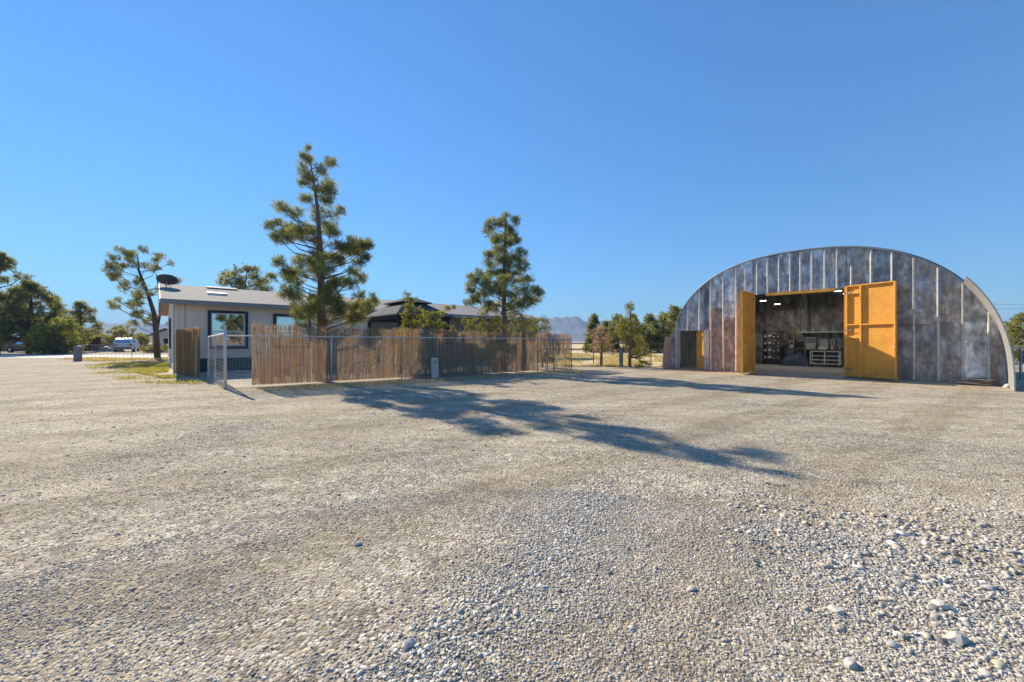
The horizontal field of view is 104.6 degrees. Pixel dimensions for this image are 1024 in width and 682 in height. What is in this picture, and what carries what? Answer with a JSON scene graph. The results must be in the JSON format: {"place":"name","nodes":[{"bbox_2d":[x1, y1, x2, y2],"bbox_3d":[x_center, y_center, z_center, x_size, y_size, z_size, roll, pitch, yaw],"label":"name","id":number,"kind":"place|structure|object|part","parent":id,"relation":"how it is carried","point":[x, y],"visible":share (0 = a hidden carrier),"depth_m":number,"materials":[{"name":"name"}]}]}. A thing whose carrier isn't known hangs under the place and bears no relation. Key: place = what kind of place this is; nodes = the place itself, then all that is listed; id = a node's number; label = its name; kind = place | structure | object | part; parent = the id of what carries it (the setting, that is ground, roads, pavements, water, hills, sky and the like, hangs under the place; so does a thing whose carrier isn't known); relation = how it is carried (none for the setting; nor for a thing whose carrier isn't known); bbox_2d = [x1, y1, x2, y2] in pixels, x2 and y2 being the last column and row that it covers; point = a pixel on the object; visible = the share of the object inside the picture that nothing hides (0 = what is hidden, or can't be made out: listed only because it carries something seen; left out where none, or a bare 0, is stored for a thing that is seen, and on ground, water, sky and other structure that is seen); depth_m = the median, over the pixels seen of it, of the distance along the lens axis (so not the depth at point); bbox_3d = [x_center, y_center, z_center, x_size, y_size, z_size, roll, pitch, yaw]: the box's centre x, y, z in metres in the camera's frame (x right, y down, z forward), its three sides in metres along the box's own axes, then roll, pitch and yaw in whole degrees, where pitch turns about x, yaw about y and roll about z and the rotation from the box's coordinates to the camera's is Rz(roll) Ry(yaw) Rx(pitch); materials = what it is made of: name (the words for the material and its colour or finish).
{"place":"outdoors","nodes":[
{"label":"outdoors","id":0,"kind":"place"},
{"bbox_2d":[0,355,167,357],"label":"road","id":1,"kind":"structure","parent":0,"point":[50,356],"depth_m":34.29,"materials":[{"name":"grey asphalt"}]},
{"bbox_2d":[12,322,167,340],"bbox_3d":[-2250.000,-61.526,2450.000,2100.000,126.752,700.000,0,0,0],"label":"mountains","id":2,"kind":"structure","parent":0,"point":[111,325],"depth_m":2439.86,"materials":[{"name":"stone"}]},
{"bbox_2d":[62,359,166,361],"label":"roadside verge","id":3,"kind":"structure","parent":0,"point":[128,360],"depth_m":27.25,"materials":[{"name":"plant"}]},
{"bbox_2d":[98,244,183,357],"bbox_3d":[-27.899,-2.980,29.351,4.714,8.680,5.375,0,0,0],"label":"pine tree","id":4,"kind":"object","parent":3,"relation":"on","point":[137,296],"visible":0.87,"depth_m":29.18,"materials":[{"name":"green plant"}]},
{"bbox_2d":[64,356,167,360],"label":"roadside grass","id":5,"kind":"structure","parent":0,"point":[92,358],"depth_m":28.05,"materials":[{"name":"plant"}]},
{"bbox_2d":[81,361,205,383],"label":"grass","id":6,"kind":"structure","parent":0,"point":[144,368],"depth_m":17.23,"materials":[{"name":"green plant"}]},
{"bbox_2d":[190,361,567,387],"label":"yard soil","id":7,"kind":"structure","parent":0,"point":[235,382],"depth_m":14.54,"materials":[{"name":"beige soil"}]},
{"bbox_2d":[207,333,223,386],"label":"wire gate","id":8,"kind":"structure","parent":7,"relation":"on","point":[211,357],"depth_m":13.03,"materials":[{"name":"silver metal"}]},
{"bbox_2d":[200,357,251,371],"bbox_3d":[-12.897,1.060,17.834,1.960,0.580,0.620,0,0,-42],"label":"skirting","id":9,"kind":"object","parent":7,"relation":"on","point":[233,363],"visible":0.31,"depth_m":17.77,"materials":[{"name":"teal paint"}]},
{"bbox_2d":[261,142,382,380],"bbox_3d":[-6.479,-2.648,13.270,4.072,8.001,3.061,0,0,0],"label":"pine tree","id":10,"kind":"object","parent":7,"relation":"on","point":[319,268],"visible":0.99,"depth_m":13.17,"materials":[{"name":"green plant"}]},
{"bbox_2d":[364,294,453,373],"bbox_3d":[-4.748,-0.400,17.985,2.700,3.500,3.450,0,0,-42],"label":"gazebo","id":11,"kind":"object","parent":7,"relation":"on","point":[393,310],"visible":0.46,"depth_m":17.39,"materials":[{"name":"grey metal"}]},
{"bbox_2d":[393,291,427,367],"bbox_3d":[-4.002,-0.329,15.347,1.404,3.358,1.562,0,0,-26],"label":"shrub","id":12,"kind":"object","parent":7,"relation":"on","point":[408,318],"visible":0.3,"depth_m":15.28,"materials":[{"name":"green plant"}]},
{"bbox_2d":[419,303,456,368],"bbox_3d":[-3.007,-0.088,15.783,1.876,2.875,1.182,0,0,28],"label":"shrub","id":13,"kind":"object","parent":7,"relation":"on","point":[431,316],"visible":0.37,"depth_m":15.65,"materials":[{"name":"green plant"}]},
{"bbox_2d":[457,306,493,371],"bbox_3d":[-1.737,-0.075,16.864,1.770,2.851,1.327,0,0,34],"label":"shrub","id":14,"kind":"object","parent":7,"relation":"on","point":[470,323],"visible":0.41,"depth_m":16.84,"materials":[{"name":"green plant"}]},
{"bbox_2d":[480,315,517,365],"bbox_3d":[-0.646,0.074,16.652,1.780,2.552,1.236,0,0,30],"label":"shrub","id":15,"kind":"object","parent":7,"relation":"on","point":[497,320],"visible":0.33,"depth_m":16.66,"materials":[{"name":"green plant"}]},
{"bbox_2d":[462,209,545,370],"bbox_3d":[-0.319,-2.301,17.694,3.528,7.302,2.826,0,0,28],"label":"pine tree","id":16,"kind":"object","parent":7,"relation":"on","point":[489,285],"visible":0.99,"depth_m":17.48,"materials":[{"name":"green plant"}]},
{"bbox_2d":[507,309,537,364],"bbox_3d":[0.408,-0.205,19.137,1.735,3.111,1.285,0,0,24],"label":"shrub","id":17,"kind":"object","parent":7,"relation":"on","point":[526,322],"visible":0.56,"depth_m":18.98,"materials":[{"name":"green plant"}]},
{"bbox_2d":[529,315,556,367],"bbox_3d":[1.481,0.011,19.860,1.630,2.677,1.256,0,0,0],"label":"shrub","id":18,"kind":"object","parent":7,"relation":"on","point":[543,326],"visible":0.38,"depth_m":19.97,"materials":[{"name":"green plant"}]},
{"bbox_2d":[0,354,1023,681],"bbox_3d":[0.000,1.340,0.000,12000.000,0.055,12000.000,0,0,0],"label":"ground","id":19,"kind":"structure","parent":0,"point":[30,380],"depth_m":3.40,"materials":[{"name":"beige gravel"}]},
{"bbox_2d":[73,346,82,360],"bbox_3d":[-29.600,0.830,26.999,0.340,1.040,0.302,0,0,-6],"label":"utility pedestal","id":20,"kind":"object","parent":19,"relation":"on","point":[77,353],"visible":1,"depth_m":26.87,"materials":[{"name":"grey paint"}]},
{"bbox_2d":[78,344,167,356],"bbox_3d":[-27.499,0.810,30.809,12.054,1.080,0.067,0,0,-2],"label":"wire fence","id":21,"kind":"object","parent":19,"relation":"on","point":[147,353],"visible":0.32,"depth_m":30.77,"materials":[{"name":"grey metal"}]},
{"bbox_2d":[173,326,200,377],"bbox_3d":[-12.611,0.387,15.409,3.255,1.925,0.385,0,0,38],"label":"reed screen fence","id":22,"kind":"object","parent":19,"relation":"on","point":[187,351],"visible":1,"depth_m":15.15,"materials":[{"name":"wood"}]},
{"bbox_2d":[158,284,543,371],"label":"house","id":23,"kind":"structure","parent":19,"relation":"on","point":[209,310],"depth_m":19.31,"materials":[{"name":"paint"}]},
{"bbox_2d":[156,274,177,286],"bbox_3d":[-17.487,-3.029,20.092,0.788,0.667,0.632,0,0,0],"label":"satellite dish","id":24,"kind":"object","parent":23,"relation":"on","point":[167,279],"visible":1,"depth_m":20.00,"materials":[{"name":"grey metal"}]},
{"bbox_2d":[169,318,170,348],"bbox_3d":[-18.171,-0.400,21.028,0.071,1.600,0.900,0,0,-42],"label":"window","id":25,"kind":"structure","parent":23,"relation":"in","point":[169,318],"depth_m":20.69,"materials":[{"name":"black glass"}]},
{"bbox_2d":[208,310,247,348],"bbox_3d":[-13.059,-0.520,18.240,1.520,1.740,0.071,0,0,-42],"label":"window","id":26,"kind":"structure","parent":23,"relation":"in","point":[236,322],"depth_m":18.28,"materials":[{"name":"black glass"}]},
{"bbox_2d":[273,313,310,347],"bbox_3d":[-11.089,-0.500,20.009,1.700,1.700,0.071,0,0,-42],"label":"window","id":27,"kind":"structure","parent":23,"relation":"in","point":[285,319],"depth_m":19.90,"materials":[{"name":"black glass"}]},
{"bbox_2d":[354,541,361,545],"bbox_3d":[-1.018,1.341,2.619,0.054,0.019,0.036,-6,12,-29],"label":"stone","id":28,"kind":"object","parent":19,"relation":"on","point":[358,543],"visible":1,"depth_m":2.61,"materials":[{"name":"grey stone"}]},
{"bbox_2d":[202,369,588,391],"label":"fence weeds","id":29,"kind":"object","parent":19,"relation":"on","point":[316,385],"visible":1,"depth_m":12.32,"materials":[{"name":"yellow plant"}]},
{"bbox_2d":[223,322,571,388],"bbox_3d":[-2.679,0.371,14.718,13.025,1.957,0.139,0,0,-34],"label":"reed screen fence","id":30,"kind":"object","parent":19,"relation":"on","point":[545,344],"visible":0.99,"depth_m":13.62,"materials":[{"name":"wood"}]},
{"bbox_2d":[402,638,414,649],"bbox_3d":[-0.451,1.319,1.731,0.045,0.024,0.066,9,-5,39],"label":"stone","id":31,"kind":"object","parent":19,"relation":"on","point":[408,643],"visible":1,"depth_m":1.72,"materials":[{"name":"white stone"}]},
{"bbox_2d":[430,358,438,377],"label":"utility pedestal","id":32,"kind":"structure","parent":19,"relation":"on","point":[434,368],"depth_m":14.38,"materials":[{"name":"metal"}]},
{"bbox_2d":[325,480,638,681],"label":"pale gravel","id":33,"kind":"structure","parent":19,"relation":"on","point":[420,651],"depth_m":1.85,"materials":[{"name":"grey gravel"}]},
{"bbox_2d":[513,608,518,615],"bbox_3d":[0.020,1.335,1.950,0.031,0.017,0.049,7,-3,10],"label":"stone","id":34,"kind":"object","parent":19,"relation":"on","point":[515,612],"visible":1,"depth_m":1.94,"materials":[{"name":"white stone"}]},
{"bbox_2d":[588,326,613,366],"bbox_3d":[4.698,0.247,21.062,1.492,2.210,1.783,0,0,0],"label":"bare tree","id":35,"kind":"object","parent":19,"relation":"on","point":[600,343],"visible":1,"depth_m":20.95,"materials":[{"name":"brown plant"}]},
{"bbox_2d":[612,300,650,366],"bbox_3d":[6.157,-0.371,20.412,2.072,3.442,1.232,0,0,0],"label":"pine tree","id":36,"kind":"object","parent":19,"relation":"on","point":[629,335],"visible":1,"depth_m":20.36,"materials":[{"name":"green plant"}]},
{"bbox_2d":[632,360,653,366],"bbox_3d":[6.714,1.248,20.384,0.791,0.639,1.016,0,0,-39],"label":"bush","id":37,"kind":"object","parent":19,"relation":"on","point":[642,362],"visible":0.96,"depth_m":20.35,"materials":[{"name":"green plant"}]},
{"bbox_2d":[687,585,696,591],"bbox_3d":[0.980,1.349,2.160,0.058,0.020,0.033,-8,-2,-11],"label":"stone","id":38,"kind":"object","parent":19,"relation":"on","point":[691,588],"visible":1,"depth_m":2.15,"materials":[{"name":"beige stone"}]},
{"bbox_2d":[826,605,843,614],"bbox_3d":[1.620,1.345,1.980,0.045,0.024,0.072,3,3,-25],"label":"stone","id":39,"kind":"object","parent":19,"relation":"on","point":[835,609],"visible":1,"depth_m":1.97,"materials":[{"name":"white stone"}]},
{"bbox_2d":[663,246,1015,390],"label":"arched metal building","id":40,"kind":"structure","parent":19,"relation":"on","point":[892,314],"depth_m":14.42,"materials":[{"name":"metal"}]},
{"bbox_2d":[696,331,703,368],"bbox_3d":[8.784,0.420,18.499,0.052,1.780,0.400,0,0,-21],"label":"plywood door","id":41,"kind":"structure","parent":40,"relation":"in","point":[700,334],"depth_m":18.48,"materials":[{"name":"yellow wood"}]},
{"bbox_2d":[740,291,753,373],"bbox_3d":[9.696,-0.355,16.255,1.456,3.310,0.171,0,0,-43],"label":"plywood door","id":42,"kind":"structure","parent":40,"relation":"in","point":[746,298],"depth_m":16.30,"materials":[{"name":"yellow wood"}]},
{"bbox_2d":[763,331,782,363],"bbox_3d":[14.809,0.374,22.484,0.400,1.900,0.900,0,0,-43],"label":"parts shelving","id":43,"kind":"object","parent":40,"relation":"on","point":[780,337],"visible":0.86,"depth_m":22.45,"materials":[{"name":"grey metal"}]},
{"bbox_2d":[779,349,807,363],"bbox_3d":[15.790,0.889,22.234,0.600,0.870,1.300,0,0,-43],"label":"storage bench","id":44,"kind":"object","parent":40,"relation":"on","point":[793,349],"visible":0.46,"depth_m":21.99,"materials":[{"name":"brown wood"}]},
{"bbox_2d":[789,340,795,348],"bbox_3d":[15.724,0.190,22.214,0.265,0.520,0.260,0,0,-43],"label":"red cabinet","id":45,"kind":"object","parent":44,"relation":"on","point":[792,344],"visible":0.98,"depth_m":22.14,"materials":[{"name":"red metal"}]},
{"bbox_2d":[796,342,803,348],"bbox_3d":[15.971,0.240,21.965,0.140,0.420,0.380,0,0,-43],"label":"monitor","id":46,"kind":"object","parent":44,"relation":"on","point":[799,344],"visible":0.95,"depth_m":21.96,"materials":[{"name":"black paint"}]},
{"bbox_2d":[780,352,811,366],"bbox_3d":[15.294,0.956,21.298,1.000,0.735,1.320,0,0,-43],"label":"tarp heap","id":47,"kind":"object","parent":40,"relation":"on","point":[799,359],"visible":0.95,"depth_m":20.98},
{"bbox_2d":[799,331,843,337],"bbox_3d":[17.027,-0.330,21.267,0.500,0.360,2.560,0,0,-43],"label":"wall shelf","id":48,"kind":"object","parent":40,"relation":"attached to","point":[828,332],"depth_m":21.21,"materials":[{"name":"grey metal"}]},
{"bbox_2d":[799,349,843,361],"bbox_3d":[16.815,0.889,21.275,0.700,0.870,2.200,0,0,-43],"label":"workbench","id":49,"kind":"object","parent":40,"relation":"on","point":[801,351],"visible":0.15,"depth_m":21.15,"materials":[{"name":"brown wood"}]},
{"bbox_2d":[806,337,816,348],"bbox_3d":[16.320,0.122,21.607,0.255,0.660,0.440,0,0,-43],"label":"cabinet","id":50,"kind":"object","parent":49,"relation":"on","point":[811,342],"visible":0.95,"depth_m":21.51,"materials":[{"name":"grey metal"}]},
{"bbox_3d":[16.231,0.277,21.525,0.013,0.290,0.380,0,0,-43],"label":"door","id":51,"kind":"part","parent":50,"relation":"part of","materials":[{"name":"grey metal"}]},
{"bbox_3d":[16.231,-0.038,21.525,0.013,0.280,0.380,0,0,-43],"label":"door","id":52,"kind":"part","parent":50,"relation":"part of","materials":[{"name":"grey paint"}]},
{"bbox_2d":[818,339,828,349],"bbox_3d":[16.664,0.177,21.217,0.300,0.550,0.440,0,0,-43],"label":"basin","id":53,"kind":"object","parent":49,"relation":"on","point":[823,343],"visible":0.99,"depth_m":21.25,"materials":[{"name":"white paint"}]},
{"bbox_2d":[830,339,842,349],"bbox_3d":[17.102,0.162,20.886,0.137,0.580,0.500,0,0,-43],"label":"tool board","id":54,"kind":"object","parent":49,"relation":"on","point":[836,344],"visible":1,"depth_m":20.88,"materials":[{"name":"white paint"}]},
{"bbox_2d":[810,351,840,367],"bbox_3d":[16.011,0.919,20.230,0.540,0.799,1.196,0,0,-43],"label":"wheeled rack","id":55,"kind":"object","parent":40,"relation":"on","point":[824,359],"visible":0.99,"depth_m":20.08,"materials":[{"name":"grey metal"}]},
{"bbox_2d":[845,281,896,379],"bbox_3d":[12.471,-0.355,13.837,0.170,3.310,1.456,0,0,-23],"label":"plywood door","id":56,"kind":"structure","parent":40,"relation":"in","point":[870,308],"depth_m":13.81,"materials":[{"name":"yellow wood"}]},
{"bbox_2d":[843,657,857,668],"bbox_3d":[1.418,1.348,1.659,0.067,0.025,0.045,0,0,-17],"label":"stone","id":57,"kind":"object","parent":19,"relation":"on","point":[850,663],"visible":1,"depth_m":1.65,"materials":[{"name":"white stone"}]},
{"bbox_2d":[930,599,948,609],"bbox_3d":[2.183,1.339,2.024,0.058,0.032,0.089,-4,-12,21],"label":"stone","id":58,"kind":"object","parent":19,"relation":"on","point":[939,603],"visible":0.96,"depth_m":2.00,"materials":[{"name":"beige stone"}]},
{"bbox_2d":[943,631,970,646],"bbox_3d":[1.998,1.332,1.780,0.105,0.038,0.064,-4,-8,-17],"label":"stone","id":59,"kind":"object","parent":19,"relation":"on","point":[956,638],"visible":1,"depth_m":1.76,"materials":[{"name":"white stone"}]},
{"bbox_2d":[953,377,997,384],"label":"scrap boards","id":60,"kind":"object","parent":19,"relation":"on","point":[972,380],"visible":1,"depth_m":12.07,"materials":[{"name":"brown wood"}]},
{"bbox_2d":[1003,311,1023,362],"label":"pine tree","id":61,"kind":"object","parent":19,"relation":"on","point":[1016,324],"visible":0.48,"depth_m":24.09,"materials":[{"name":"green plant"}]},
{"bbox_2d":[1012,347,1023,378],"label":"pipe fence","id":62,"kind":"object","parent":19,"relation":"on","point":[1020,363],"visible":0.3,"depth_m":13.95,"materials":[{"name":"metal"}]},
{"bbox_2d":[1,341,1022,353],"bbox_3d":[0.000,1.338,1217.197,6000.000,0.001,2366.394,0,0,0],"label":"desert soil","id":63,"kind":"structure","parent":0,"point":[24,352],"depth_m":46.08,"materials":[{"name":"beige soil"}]},
{"bbox_2d":[3,342,34,352],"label":"parked car","id":64,"kind":"object","parent":63,"relation":"on","point":[12,348],"visible":0.21,"depth_m":45.66,"materials":[{"name":"paint"}]},
{"bbox_2d":[0,251,56,353],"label":"pine tree","id":65,"kind":"object","parent":63,"relation":"on","point":[7,262],"visible":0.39,"depth_m":42.05,"materials":[{"name":"green plant"}]},
{"bbox_2d":[0,276,75,352],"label":"pine tree","id":66,"kind":"object","parent":63,"relation":"on","point":[10,328],"visible":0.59,"depth_m":42.49,"materials":[{"name":"green plant"}]},
{"bbox_2d":[28,333,67,354],"bbox_3d":[-46.582,0.459,39.795,2.634,2.856,2.735,0,0,39],"label":"bush","id":67,"kind":"object","parent":63,"relation":"on","point":[48,348],"visible":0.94,"depth_m":39.61,"materials":[{"name":"green plant"}]},
{"bbox_2d":[0,336,100,351],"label":"board fence","id":68,"kind":"object","parent":63,"relation":"on","point":[95,345],"visible":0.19,"depth_m":49.99,"materials":[{"name":"brown wood"}]},
{"bbox_2d":[21,317,95,353],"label":"bush","id":69,"kind":"object","parent":63,"relation":"on","point":[61,326],"visible":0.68,"depth_m":40.79,"materials":[{"name":"green plant"}]},
{"bbox_2d":[44,294,80,335],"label":"pine tree","id":70,"kind":"object","parent":63,"relation":"on","point":[64,306],"visible":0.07,"depth_m":46.03,"materials":[{"name":"green plant"}]},
{"bbox_2d":[63,299,105,345],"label":"pine tree","id":71,"kind":"object","parent":63,"relation":"on","point":[80,314],"visible":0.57,"depth_m":49.94,"materials":[{"name":"green plant"}]},
{"bbox_2d":[94,346,113,351],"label":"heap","id":72,"kind":"object","parent":63,"relation":"on","point":[106,349],"visible":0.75,"depth_m":48.62,"materials":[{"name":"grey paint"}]},
{"bbox_2d":[97,333,112,346],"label":"bush","id":73,"kind":"object","parent":63,"relation":"on","point":[103,344],"visible":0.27,"depth_m":74.62,"materials":[{"name":"green plant"}]},
{"bbox_2d":[110,344,125,351],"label":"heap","id":74,"kind":"object","parent":63,"relation":"on","point":[118,350],"visible":0.38,"depth_m":49.73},
{"bbox_2d":[101,324,136,346],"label":"bush","id":75,"kind":"object","parent":63,"relation":"on","point":[115,333],"visible":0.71,"depth_m":71.27,"materials":[{"name":"green plant"}]},
{"bbox_2d":[113,338,139,351],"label":"parked car","id":76,"kind":"object","parent":63,"relation":"on","point":[122,343],"visible":0.81,"depth_m":48.36,"materials":[{"name":"white paint"}]},
{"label":"rear window","id":77,"kind":"part","parent":76,"relation":"part of","materials":[{"name":"blue glass"}]},
{"bbox_2d":[123,331,150,347],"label":"bush","id":78,"kind":"object","parent":63,"relation":"on","point":[141,339],"visible":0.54,"depth_m":65.37,"materials":[{"name":"green plant"}]},
{"bbox_2d":[137,343,167,352],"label":"bush","id":79,"kind":"object","parent":63,"relation":"on","point":[161,347],"visible":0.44,"depth_m":45.21,"materials":[{"name":"green plant"}]},
{"bbox_2d":[146,328,167,350],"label":"cottage","id":80,"kind":"structure","parent":63,"relation":"on","point":[163,334],"depth_m":55.68,"materials":[{"name":"grey wood"}]},
{"bbox_2d":[163,338,167,344],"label":"window","id":81,"kind":"structure","parent":80,"relation":"in","point":[165,340],"depth_m":55.69,"materials":[{"name":"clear glass"}]},
{"bbox_2d":[212,261,274,291],"bbox_3d":[-24.062,-2.898,35.896,5.302,8.510,5.744,0,0,0],"label":"pine tree","id":82,"kind":"object","parent":63,"relation":"on","point":[240,283],"visible":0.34,"depth_m":35.30,"materials":[{"name":"green plant"}]},
{"bbox_2d":[0,0,1023,338],"label":"sky","id":83,"kind":"structure","parent":0,"point":[644,152],"materials":[{"name":"blue"}]},
{"bbox_2d":[518,353,662,365],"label":"field grass","id":84,"kind":"structure","parent":0,"point":[614,360],"depth_m":28.52,"materials":[{"name":"plant"}]},
{"bbox_2d":[537,316,675,340],"bbox_3d":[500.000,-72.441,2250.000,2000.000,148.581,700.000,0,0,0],"label":"mountains","id":85,"kind":"structure","parent":0,"point":[574,327],"depth_m":2182.68,"materials":[{"name":"stone"}]},
{"bbox_2d":[512,344,1018,365],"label":"dry field","id":86,"kind":"structure","parent":0,"point":[591,361],"depth_m":31.92,"materials":[{"name":"plant"}]},
{"bbox_2d":[582,313,605,352],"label":"pine tree","id":87,"kind":"object","parent":86,"relation":"on","point":[593,322],"visible":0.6,"depth_m":45.62,"materials":[{"name":"green plant"}]},
{"bbox_2d":[598,320,619,351],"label":"pine tree","id":88,"kind":"object","parent":86,"relation":"on","point":[605,323],"visible":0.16,"depth_m":49.64,"materials":[{"name":"green plant"}]},
{"bbox_2d":[565,349,662,365],"bbox_3d":[5.952,0.895,21.409,6.161,0.910,0.067,0,0,4],"label":"wire fence","id":89,"kind":"object","parent":86,"relation":"on","point":[661,353],"visible":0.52,"depth_m":21.41,"materials":[{"name":"grey metal"}]},
{"bbox_2d":[566,363,662,366],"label":"field edge weeds","id":90,"kind":"object","parent":86,"relation":"on","point":[609,365],"visible":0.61,"depth_m":20.85,"materials":[{"name":"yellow plant"}]},
{"bbox_2d":[565,343,663,354],"bbox_3d":[12.002,0.783,37.000,20.195,1.135,0.098,0,0,6],"label":"corral fence","id":91,"kind":"object","parent":86,"relation":"on","point":[605,343],"visible":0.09,"depth_m":37.26,"materials":[{"name":"brown wood"}]},
{"bbox_2d":[603,313,635,351],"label":"pine tree","id":92,"kind":"object","parent":86,"relation":"on","point":[615,319],"visible":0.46,"depth_m":46.89,"materials":[{"name":"green plant"}]},
{"bbox_2d":[618,350,622,366],"bbox_3d":[5.720,0.910,20.800,0.210,0.880,0.190,0,0,-6],"label":"utility box","id":93,"kind":"object","parent":86,"relation":"on","point":[620,357],"visible":0.91,"depth_m":20.72,"materials":[{"name":"green paint"}]},
{"bbox_2d":[620,313,648,351],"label":"pine tree","id":94,"kind":"object","parent":86,"relation":"on","point":[633,345],"visible":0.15,"depth_m":47.44,"materials":[{"name":"green plant"}]},
{"bbox_2d":[632,313,667,352],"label":"pine tree","id":95,"kind":"object","parent":86,"relation":"on","point":[654,326],"visible":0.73,"depth_m":45.16,"materials":[{"name":"green plant"}]},
{"bbox_2d":[648,310,672,351],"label":"pine tree","id":96,"kind":"object","parent":86,"relation":"on","point":[661,319],"visible":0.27,"depth_m":47.70,"materials":[{"name":"green plant"}]},
{"bbox_2d":[657,304,681,351],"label":"pine tree","id":97,"kind":"object","parent":86,"relation":"on","point":[672,314],"visible":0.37,"depth_m":43.97,"materials":[{"name":"green plant"}]}
]}

